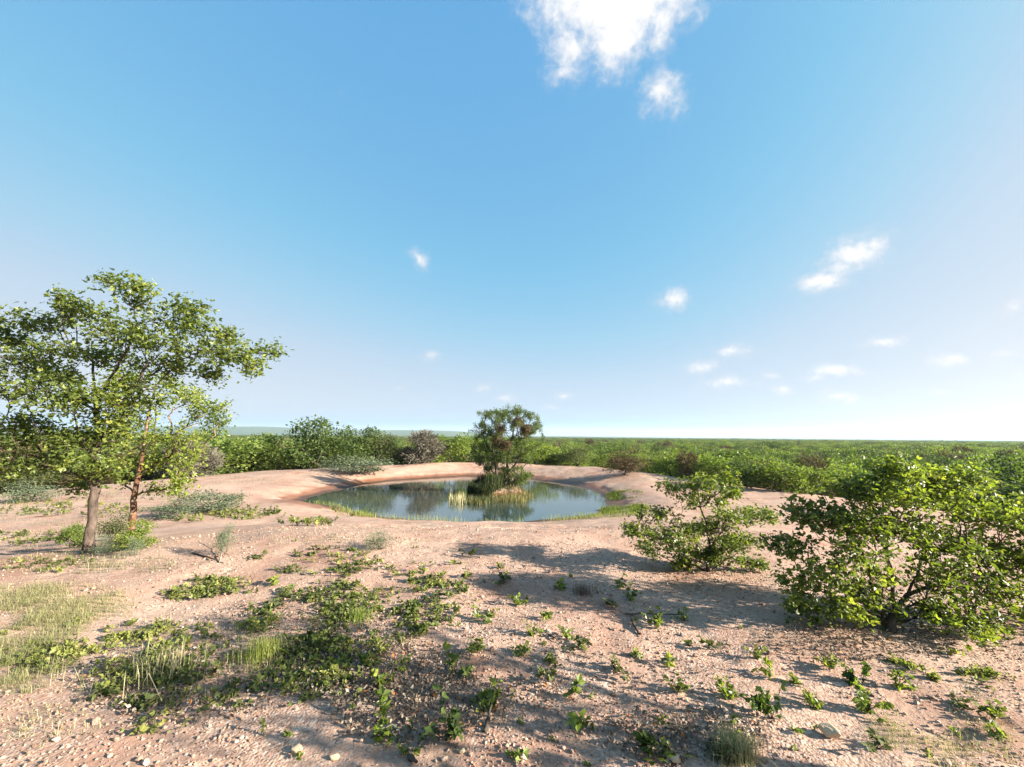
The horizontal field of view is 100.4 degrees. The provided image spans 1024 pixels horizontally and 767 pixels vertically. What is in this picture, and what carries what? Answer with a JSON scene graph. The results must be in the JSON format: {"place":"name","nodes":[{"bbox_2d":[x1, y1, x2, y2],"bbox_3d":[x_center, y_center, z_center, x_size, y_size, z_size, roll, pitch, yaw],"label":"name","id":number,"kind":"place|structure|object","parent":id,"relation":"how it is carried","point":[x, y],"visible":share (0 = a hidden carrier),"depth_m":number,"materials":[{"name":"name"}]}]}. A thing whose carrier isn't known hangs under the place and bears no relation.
{"place":"outdoors","nodes":[
{"label":"outdoors","id":0,"kind":"place"},
{"bbox_2d":[303,476,606,521],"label":"water","id":1,"kind":"structure","parent":0,"point":[407,498],"depth_m":21.27,"materials":[{"name":"blue liquid"}]},
{"bbox_2d":[448,491,467,504],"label":"water grass","id":2,"kind":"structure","parent":1,"relation":"in","point":[456,498],"depth_m":21.01,"materials":[{"name":"plant"}]},
{"bbox_2d":[0,462,1023,766],"bbox_3d":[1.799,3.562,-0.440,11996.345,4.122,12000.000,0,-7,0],"label":"ground","id":3,"kind":"structure","parent":0,"point":[316,726],"depth_m":3.62,"materials":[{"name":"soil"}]},
{"bbox_2d":[1,480,66,502],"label":"shrub","id":4,"kind":"object","parent":3,"relation":"on","point":[29,492],"visible":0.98,"depth_m":17.11,"materials":[{"name":"green plant"}]},
{"bbox_2d":[0,466,68,490],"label":"bush","id":5,"kind":"object","parent":3,"relation":"on","point":[39,481],"visible":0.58,"depth_m":24.93,"materials":[{"name":"green plant"}]},
{"bbox_2d":[0,436,68,493],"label":"bank shrub","id":6,"kind":"object","parent":3,"relation":"on","point":[28,447],"visible":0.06,"depth_m":26.00,"materials":[{"name":"green plant"}]},
{"bbox_2d":[55,521,96,548],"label":"shrub","id":7,"kind":"object","parent":3,"relation":"on","point":[72,531],"visible":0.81,"depth_m":6.60,"materials":[{"name":"green plant"}]},
{"bbox_2d":[54,447,128,486],"bbox_3d":[-26.935,5.411,27.435,3.773,2.825,3.491,-5,-9,38],"label":"bank bush","id":8,"kind":"object","parent":3,"relation":"on","point":[104,453],"visible":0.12,"depth_m":26.79,"materials":[{"name":"green plant"}]},
{"bbox_2d":[86,534,124,554],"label":"shrub","id":9,"kind":"object","parent":3,"relation":"on","point":[105,544],"visible":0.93,"depth_m":5.92,"materials":[{"name":"green plant"}]},
{"bbox_2d":[97,510,133,538],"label":"shrub","id":10,"kind":"object","parent":3,"relation":"on","point":[115,527],"visible":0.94,"depth_m":7.79,"materials":[{"name":"green plant"}]},
{"bbox_2d":[107,518,161,551],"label":"shrub","id":11,"kind":"object","parent":3,"relation":"on","point":[139,533],"visible":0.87,"depth_m":6.10,"materials":[{"name":"green plant"}]},
{"bbox_2d":[103,442,165,482],"bbox_3d":[-25.460,5.278,28.460,4.788,3.118,3.914,6,-9,-38],"label":"bank shrub","id":12,"kind":"object","parent":3,"relation":"on","point":[117,455],"visible":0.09,"depth_m":28.07,"materials":[{"name":"green plant"}]},
{"bbox_2d":[124,536,145,555],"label":"shrub","id":13,"kind":"object","parent":3,"relation":"on","point":[137,543],"visible":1,"depth_m":5.71,"materials":[{"name":"green plant"}]},
{"bbox_2d":[0,268,293,552],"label":"mopane tree","id":14,"kind":"object","parent":3,"relation":"on","point":[98,465],"visible":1,"depth_m":6.27,"materials":[{"name":"green plant"}]},
{"bbox_2d":[105,637,213,700],"bbox_3d":[-2.417,1.900,2.922,0.624,0.254,0.700,0,-7,0],"label":"grass tuft","id":15,"kind":"object","parent":3,"relation":"on","point":[173,662],"visible":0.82,"depth_m":2.96,"materials":[{"name":"plant"}]},
{"bbox_2d":[96,364,237,534],"bbox_3d":[-7.025,1.313,8.512,2.685,3.632,1.623,0,-7,0],"label":"mopane tree","id":16,"kind":"object","parent":3,"relation":"on","point":[197,401],"visible":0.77,"depth_m":8.49,"materials":[{"name":"green plant"}]},
{"bbox_2d":[0,497,338,546],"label":"creeper","id":17,"kind":"object","parent":3,"relation":"on","point":[223,515],"visible":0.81,"depth_m":14.52,"materials":[{"name":"green plant"}]},
{"bbox_2d":[138,497,206,520],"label":"shrub","id":18,"kind":"object","parent":3,"relation":"on","point":[172,509],"visible":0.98,"depth_m":13.92,"materials":[{"name":"green plant"}]},
{"bbox_2d":[156,434,228,478],"bbox_3d":[-21.599,4.978,28.405,4.240,3.206,4.238,0,-7,3],"label":"bank shrub","id":19,"kind":"object","parent":3,"relation":"on","point":[216,456],"visible":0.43,"depth_m":28.48,"materials":[{"name":"plant"}]},
{"bbox_2d":[163,486,249,513],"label":"shrub","id":20,"kind":"object","parent":3,"relation":"on","point":[222,504],"visible":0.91,"depth_m":15.28,"materials":[{"name":"green plant"}]},
{"bbox_2d":[161,448,252,476],"bbox_3d":[-24.111,6.126,33.062,5.353,2.700,6.563,-3,-8,28],"label":"bushland tree","id":21,"kind":"object","parent":3,"relation":"on","point":[233,457],"visible":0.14,"depth_m":33.75,"materials":[{"name":"green plant"}]},
{"bbox_2d":[0,471,435,573],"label":"field grass","id":22,"kind":"structure","parent":3,"relation":"on","point":[110,563],"depth_m":6.20,"materials":[{"name":"plant"}]},
{"bbox_2d":[206,522,236,556],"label":"shrub","id":23,"kind":"object","parent":3,"relation":"on","point":[225,536],"visible":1,"depth_m":5.72,"materials":[{"name":"green plant"}]},
{"bbox_2d":[193,429,254,475],"bbox_3d":[-24.207,5.941,35.668,5.417,4.190,5.479,-6,-10,43],"label":"bank tree","id":24,"kind":"object","parent":3,"relation":"on","point":[216,439],"visible":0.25,"depth_m":35.18,"materials":[{"name":"green plant"}]},
{"bbox_2d":[210,451,277,474],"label":"bushland tree","id":25,"kind":"object","parent":3,"relation":"on","point":[242,470],"visible":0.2,"depth_m":35.74,"materials":[{"name":"green plant"}]},
{"bbox_2d":[207,432,282,472],"bbox_3d":[-22.333,6.039,36.388,5.754,3.822,7.062,-1,-7,15],"label":"bank tree","id":26,"kind":"object","parent":3,"relation":"on","point":[250,447],"visible":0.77,"depth_m":35.24,"materials":[{"name":"green plant"}]},
{"bbox_2d":[227,626,298,671],"bbox_3d":[-1.821,1.978,3.232,0.583,0.205,0.589,-4,-8,32],"label":"grass tuft","id":27,"kind":"object","parent":3,"relation":"on","point":[259,647],"visible":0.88,"depth_m":3.17,"materials":[{"name":"plant"}]},
{"bbox_2d":[257,442,302,469],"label":"bank bush","id":28,"kind":"object","parent":3,"relation":"on","point":[271,452],"visible":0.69,"depth_m":36.08,"materials":[{"name":"green plant"}]},
{"bbox_2d":[272,414,356,468],"bbox_3d":[-17.028,5.073,36.381,6.243,4.943,5.431,-4,-8,33],"label":"bank tree","id":29,"kind":"object","parent":3,"relation":"on","point":[317,438],"visible":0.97,"depth_m":36.28,"materials":[{"name":"green plant"}]},
{"bbox_2d":[307,438,352,467],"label":"bank bush","id":30,"kind":"object","parent":3,"relation":"on","point":[340,446],"visible":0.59,"depth_m":37.19,"materials":[{"name":"green plant"}]},
{"bbox_2d":[317,454,403,473],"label":"bank shrub","id":31,"kind":"object","parent":3,"relation":"on","point":[363,467],"visible":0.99,"depth_m":30.82,"materials":[{"name":"green plant"}]},
{"bbox_2d":[345,607,375,626],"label":"grass tuft","id":32,"kind":"object","parent":3,"relation":"on","point":[359,616],"visible":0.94,"depth_m":3.79,"materials":[{"name":"plant"}]},
{"bbox_2d":[332,425,393,464],"bbox_3d":[-13.002,5.520,37.497,5.129,3.897,4.463,1,-7,-4],"label":"bank tree","id":33,"kind":"object","parent":3,"relation":"on","point":[360,443],"visible":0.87,"depth_m":37.34,"materials":[{"name":"green plant"}]},
{"bbox_2d":[361,528,397,552],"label":"shrub","id":34,"kind":"object","parent":3,"relation":"on","point":[376,540],"visible":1,"depth_m":5.91,"materials":[{"name":"green plant"}]},
{"bbox_2d":[365,433,398,464],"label":"bank tree","id":35,"kind":"object","parent":3,"relation":"on","point":[385,445],"visible":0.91,"depth_m":38.03,"materials":[{"name":"green plant"}]},
{"bbox_2d":[369,668,395,689],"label":"mopane seedling","id":36,"kind":"object","parent":3,"relation":"on","point":[374,672],"visible":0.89,"depth_m":2.81,"materials":[{"name":"green plant"}]},
{"bbox_2d":[375,685,391,723],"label":"mopane seedling","id":37,"kind":"object","parent":3,"relation":"on","point":[385,706],"visible":0.91,"depth_m":2.48,"materials":[{"name":"green plant"}]},
{"bbox_2d":[371,711,403,742],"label":"mopane seedling","id":38,"kind":"object","parent":3,"relation":"on","point":[379,729],"visible":0.97,"depth_m":2.32,"materials":[{"name":"green plant"}]},
{"bbox_2d":[386,443,411,464],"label":"bank bush","id":39,"kind":"object","parent":3,"relation":"on","point":[398,460],"visible":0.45,"depth_m":39.22,"materials":[{"name":"green plant"}]},
{"bbox_2d":[397,428,447,464],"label":"bank shrub","id":40,"kind":"object","parent":3,"relation":"on","point":[427,441],"visible":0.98,"depth_m":37.93,"materials":[{"name":"plant"}]},
{"bbox_2d":[421,684,464,740],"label":"mopane seedling","id":41,"kind":"object","parent":3,"relation":"on","point":[454,730],"visible":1,"depth_m":2.31,"materials":[{"name":"green plant"}]},
{"bbox_2d":[430,434,470,462],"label":"bank tree","id":42,"kind":"object","parent":3,"relation":"on","point":[449,444],"visible":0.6,"depth_m":40.20,"materials":[{"name":"green plant"}]},
{"bbox_2d":[440,640,474,680],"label":"mopane seedling","id":43,"kind":"object","parent":3,"relation":"on","point":[465,670],"visible":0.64,"depth_m":2.99,"materials":[{"name":"green plant"}]},
{"bbox_2d":[305,500,635,521],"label":"shore grass","id":44,"kind":"structure","parent":3,"relation":"on","point":[361,512],"depth_m":16.40,"materials":[{"name":"plant"}]},
{"bbox_2d":[451,432,491,461],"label":"bank tree","id":45,"kind":"object","parent":3,"relation":"on","point":[468,444],"visible":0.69,"depth_m":41.02,"materials":[{"name":"green plant"}]},
{"bbox_2d":[465,637,485,652],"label":"mopane seedling","id":46,"kind":"object","parent":3,"relation":"on","point":[479,647],"visible":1,"depth_m":3.24,"materials":[{"name":"green plant"}]},
{"bbox_2d":[466,603,498,623],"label":"mopane seedling","id":47,"kind":"object","parent":3,"relation":"on","point":[488,615],"visible":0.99,"depth_m":3.88,"materials":[{"name":"green plant"}]},
{"bbox_2d":[469,677,502,711],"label":"mopane seedling","id":48,"kind":"object","parent":3,"relation":"on","point":[490,695],"visible":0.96,"depth_m":2.60,"materials":[{"name":"green plant"}]},
{"bbox_2d":[466,471,532,504],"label":"reeds","id":49,"kind":"object","parent":3,"relation":"on","point":[487,487],"visible":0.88,"depth_m":23.41,"materials":[{"name":"plant"}]},
{"bbox_2d":[468,403,547,487],"bbox_3d":[-0.322,3.577,24.914,4.333,5.270,3.751,-4,-8,29],"label":"island tree","id":50,"kind":"object","parent":3,"relation":"on","point":[522,477],"visible":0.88,"depth_m":24.75,"materials":[{"name":"green plant"}]},
{"bbox_2d":[0,544,1017,734],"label":"ground cover","id":51,"kind":"object","parent":3,"relation":"on","point":[321,640],"visible":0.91,"depth_m":3.34,"materials":[{"name":"green plant"}]},
{"bbox_2d":[0,575,1019,766],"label":"pale grass","id":52,"kind":"structure","parent":3,"relation":"on","point":[36,598],"depth_m":3.39,"materials":[{"name":"plant"}]},
{"bbox_2d":[0,433,1023,466],"bbox_3d":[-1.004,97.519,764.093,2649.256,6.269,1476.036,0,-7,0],"label":"forest","id":53,"kind":"object","parent":3,"relation":"on","point":[925,450],"visible":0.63,"depth_m":115.49,"materials":[{"name":"green plant"}]},
{"bbox_2d":[65,562,961,766],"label":"leaf litter","id":54,"kind":"object","parent":3,"relation":"on","point":[449,676],"visible":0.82,"depth_m":2.79,"materials":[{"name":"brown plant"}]},
{"bbox_2d":[505,747,529,761],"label":"mopane seedling","id":55,"kind":"object","parent":3,"relation":"on","point":[513,754],"visible":1,"depth_m":2.18,"materials":[{"name":"green plant"}]},
{"bbox_2d":[511,640,530,657],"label":"mopane seedling","id":56,"kind":"object","parent":3,"relation":"on","point":[521,648],"visible":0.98,"depth_m":3.23,"materials":[{"name":"green plant"}]},
{"bbox_2d":[514,439,559,463],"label":"bank tree","id":57,"kind":"object","parent":3,"relation":"on","point":[535,454],"visible":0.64,"depth_m":40.12,"materials":[{"name":"green plant"}]},
{"bbox_2d":[535,663,562,681],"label":"mopane seedling","id":58,"kind":"object","parent":3,"relation":"on","point":[543,671],"visible":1,"depth_m":2.86,"materials":[{"name":"green plant"}]},
{"bbox_2d":[554,445,594,465],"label":"bank tree","id":59,"kind":"object","parent":3,"relation":"on","point":[577,453],"visible":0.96,"depth_m":39.43,"materials":[{"name":"green plant"}]},
{"bbox_2d":[563,673,585,696],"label":"mopane seedling","id":60,"kind":"object","parent":3,"relation":"on","point":[573,689],"visible":0.97,"depth_m":2.72,"materials":[{"name":"green plant"}]},
{"bbox_2d":[561,634,591,651],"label":"mopane seedling","id":61,"kind":"object","parent":3,"relation":"on","point":[580,641],"visible":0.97,"depth_m":3.34,"materials":[{"name":"green plant"}]},
{"bbox_2d":[565,708,591,731],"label":"mopane seedling","id":62,"kind":"object","parent":3,"relation":"on","point":[575,720],"visible":1,"depth_m":2.39,"materials":[{"name":"green plant"}]},
{"bbox_2d":[564,581,598,595],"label":"grass tuft","id":63,"kind":"object","parent":3,"relation":"on","point":[579,589],"visible":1,"depth_m":4.44,"materials":[{"name":"green plant"}]},
{"bbox_2d":[590,453,613,468],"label":"bank bush","id":64,"kind":"object","parent":3,"relation":"on","point":[599,459],"visible":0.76,"depth_m":36.95,"materials":[{"name":"green plant"}]},
{"bbox_2d":[592,441,628,467],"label":"bushland tree","id":65,"kind":"object","parent":3,"relation":"on","point":[611,450],"visible":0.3,"depth_m":40.20,"materials":[{"name":"green plant"}]},
{"bbox_2d":[610,652,631,681],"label":"mopane seedling","id":66,"kind":"object","parent":3,"relation":"on","point":[612,661],"visible":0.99,"depth_m":3.03,"materials":[{"name":"green plant"}]},
{"bbox_2d":[600,449,654,475],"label":"bank shrub","id":67,"kind":"object","parent":3,"relation":"on","point":[621,464],"visible":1,"depth_m":29.00,"materials":[{"name":"brown plant"}]},
{"bbox_2d":[599,487,669,515],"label":"green grass","id":68,"kind":"structure","parent":3,"relation":"on","point":[629,511],"depth_m":18.26,"materials":[{"name":"plant"}]},
{"bbox_2d":[632,452,668,472],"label":"bank bush","id":69,"kind":"object","parent":3,"relation":"on","point":[645,466],"visible":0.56,"depth_m":33.36,"materials":[{"name":"green plant"}]},
{"bbox_2d":[641,605,663,627],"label":"mopane seedling","id":70,"kind":"object","parent":3,"relation":"on","point":[657,620],"visible":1,"depth_m":3.74,"materials":[{"name":"green plant"}]},
{"bbox_2d":[632,729,694,765],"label":"mopane seedling","id":71,"kind":"object","parent":3,"relation":"on","point":[644,740],"visible":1,"depth_m":2.20,"materials":[{"name":"green plant"}]},
{"bbox_2d":[652,451,687,475],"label":"bank bush","id":72,"kind":"object","parent":3,"relation":"on","point":[663,467],"visible":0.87,"depth_m":31.33,"materials":[{"name":"green plant"}]},
{"bbox_2d":[663,672,690,692],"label":"mopane seedling","id":73,"kind":"object","parent":3,"relation":"on","point":[678,688],"visible":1,"depth_m":2.79,"materials":[{"name":"green plant"}]},
{"bbox_2d":[673,449,711,479],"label":"bank shrub","id":74,"kind":"object","parent":3,"relation":"on","point":[685,461],"visible":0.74,"depth_m":29.52,"materials":[{"name":"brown plant"}]},
{"bbox_2d":[618,465,784,574],"bbox_3d":[2.368,1.672,5.227,2.138,1.337,1.086,0,-7,0],"label":"mopane bush","id":75,"kind":"object","parent":3,"relation":"on","point":[713,552],"visible":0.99,"depth_m":5.19,"materials":[{"name":"green plant"}]},
{"bbox_2d":[690,453,739,481],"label":"bank bush","id":76,"kind":"object","parent":3,"relation":"on","point":[714,460],"visible":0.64,"depth_m":27.73,"materials":[{"name":"green plant"}]},
{"bbox_2d":[666,450,763,478],"bbox_3d":[14.443,5.971,30.082,5.550,2.592,5.703,5,-8,-32],"label":"bushland tree","id":77,"kind":"object","parent":3,"relation":"on","point":[734,454],"visible":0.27,"depth_m":29.75,"materials":[{"name":"green plant"}]},
{"bbox_2d":[693,736,740,766],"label":"grass tuft","id":78,"kind":"object","parent":3,"relation":"on","point":[726,761],"visible":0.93,"depth_m":2.19,"materials":[{"name":"plant"}]},
{"bbox_2d":[713,674,739,699],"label":"mopane seedling","id":79,"kind":"object","parent":3,"relation":"on","point":[729,691],"visible":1,"depth_m":2.73,"materials":[{"name":"green plant"}]},
{"bbox_2d":[712,446,753,484],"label":"bushland tree","id":80,"kind":"object","parent":3,"relation":"on","point":[720,453],"visible":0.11,"depth_m":31.36,"materials":[{"name":"green plant"}]},
{"bbox_2d":[703,717,777,766],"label":"grass tuft","id":81,"kind":"object","parent":3,"relation":"on","point":[733,741],"visible":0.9,"depth_m":2.22,"materials":[{"name":"plant"}]},
{"bbox_2d":[706,458,779,488],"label":"bank bush","id":82,"kind":"object","parent":3,"relation":"on","point":[738,463],"visible":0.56,"depth_m":24.36,"materials":[{"name":"green plant"}]},
{"bbox_2d":[711,460,795,490],"bbox_3d":[15.777,5.968,27.876,6.091,2.164,4.714,-3,-8,24],"label":"dry bushland shrub","id":83,"kind":"object","parent":3,"relation":"on","point":[761,487],"visible":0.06,"depth_m":27.69,"materials":[{"name":"green plant"}]},
{"bbox_2d":[739,680,788,718],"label":"mopane seedling","id":84,"kind":"object","parent":3,"relation":"on","point":[761,702],"visible":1,"depth_m":2.52,"materials":[{"name":"green plant"}]},
{"bbox_2d":[759,656,773,678],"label":"mopane seedling","id":85,"kind":"object","parent":3,"relation":"on","point":[765,671],"visible":1,"depth_m":2.97,"materials":[{"name":"green plant"}]},
{"bbox_2d":[732,460,825,493],"bbox_3d":[14.308,5.043,23.021,3.908,1.786,3.953,2,-7,-9],"label":"bank bush","id":86,"kind":"object","parent":3,"relation":"on","point":[774,473],"visible":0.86,"depth_m":22.72,"materials":[{"name":"green plant"}]},
{"bbox_2d":[801,688,824,709],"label":"mopane seedling","id":87,"kind":"object","parent":3,"relation":"on","point":[816,703],"visible":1,"depth_m":2.61,"materials":[{"name":"green plant"}]},
{"bbox_2d":[784,463,842,493],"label":"bank bush","id":88,"kind":"object","parent":3,"relation":"on","point":[806,480],"visible":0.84,"depth_m":22.28,"materials":[{"name":"green plant"}]},
{"bbox_2d":[799,454,840,496],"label":"bank shrub","id":89,"kind":"object","parent":3,"relation":"on","point":[820,463],"visible":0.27,"depth_m":29.62,"materials":[{"name":"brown plant"}]},
{"bbox_2d":[814,653,840,669],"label":"mopane seedling","id":90,"kind":"object","parent":3,"relation":"on","point":[828,664],"visible":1,"depth_m":3.06,"materials":[{"name":"green plant"}]},
{"bbox_2d":[818,723,840,737],"bbox_3d":[1.769,1.931,2.372,0.058,0.063,0.106,13,-17,-22],"label":"stone","id":91,"kind":"object","parent":3,"relation":"on","point":[828,730],"visible":1,"depth_m":2.36,"materials":[{"name":"stone"}]},
{"bbox_2d":[823,465,871,497],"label":"bank bush","id":92,"kind":"object","parent":3,"relation":"on","point":[845,470],"visible":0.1,"depth_m":25.76,"materials":[{"name":"green plant"}]},
{"bbox_2d":[841,661,871,685],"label":"mopane seedling","id":93,"kind":"object","parent":3,"relation":"on","point":[851,676],"visible":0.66,"depth_m":2.89,"materials":[{"name":"green plant"}]},
{"bbox_2d":[851,679,894,722],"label":"mopane seedling","id":94,"kind":"object","parent":3,"relation":"on","point":[861,700],"visible":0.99,"depth_m":2.57,"materials":[{"name":"green plant"}]},
{"bbox_2d":[860,726,892,753],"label":"mopane seedling","id":95,"kind":"object","parent":3,"relation":"on","point":[871,746],"visible":1,"depth_m":2.28,"materials":[{"name":"green plant"}]},
{"bbox_2d":[757,442,1023,650],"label":"mopane bush","id":96,"kind":"object","parent":3,"relation":"on","point":[923,479],"visible":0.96,"depth_m":3.71,"materials":[{"name":"green plant"}]},
{"bbox_2d":[887,668,921,691],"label":"mopane seedling","id":97,"kind":"object","parent":3,"relation":"on","point":[899,674],"visible":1,"depth_m":2.83,"materials":[{"name":"green plant"}]},
{"bbox_2d":[949,692,996,713],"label":"mopane seedling","id":98,"kind":"object","parent":3,"relation":"on","point":[956,700],"visible":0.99,"depth_m":2.64,"materials":[{"name":"green plant"}]},
{"bbox_2d":[969,698,1007,721],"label":"mopane seedling","id":99,"kind":"object","parent":3,"relation":"on","point":[993,711],"visible":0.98,"depth_m":2.52,"materials":[{"name":"green plant"}]},
{"bbox_2d":[963,463,1023,491],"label":"bushland tree","id":100,"kind":"object","parent":3,"relation":"on","point":[1019,472],"visible":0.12,"depth_m":28.22,"materials":[{"name":"green plant"}]},
{"bbox_2d":[966,484,1023,513],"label":"bushland tree","id":101,"kind":"object","parent":3,"relation":"on","point":[1004,490],"visible":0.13,"depth_m":23.02,"materials":[{"name":"green plant"}]},
{"bbox_2d":[984,717,1007,740],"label":"mopane seedling","id":102,"kind":"object","parent":3,"relation":"on","point":[998,732],"visible":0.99,"depth_m":2.37,"materials":[{"name":"green plant"}]},
{"bbox_2d":[980,451,1023,490],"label":"bushland tree","id":103,"kind":"object","parent":3,"relation":"on","point":[1007,462],"visible":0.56,"depth_m":30.43,"materials":[{"name":"green plant"}]},
{"bbox_2d":[0,0,1023,439],"label":"sky","id":104,"kind":"structure","parent":0,"point":[596,218],"materials":[{"name":"blue"}]},
{"bbox_2d":[3,426,1023,440],"bbox_3d":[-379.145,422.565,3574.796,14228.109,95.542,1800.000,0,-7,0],"label":"hills","id":105,"kind":"structure","parent":0,"point":[255,430],"depth_m":3236.65,"materials":[{"name":"plant"}]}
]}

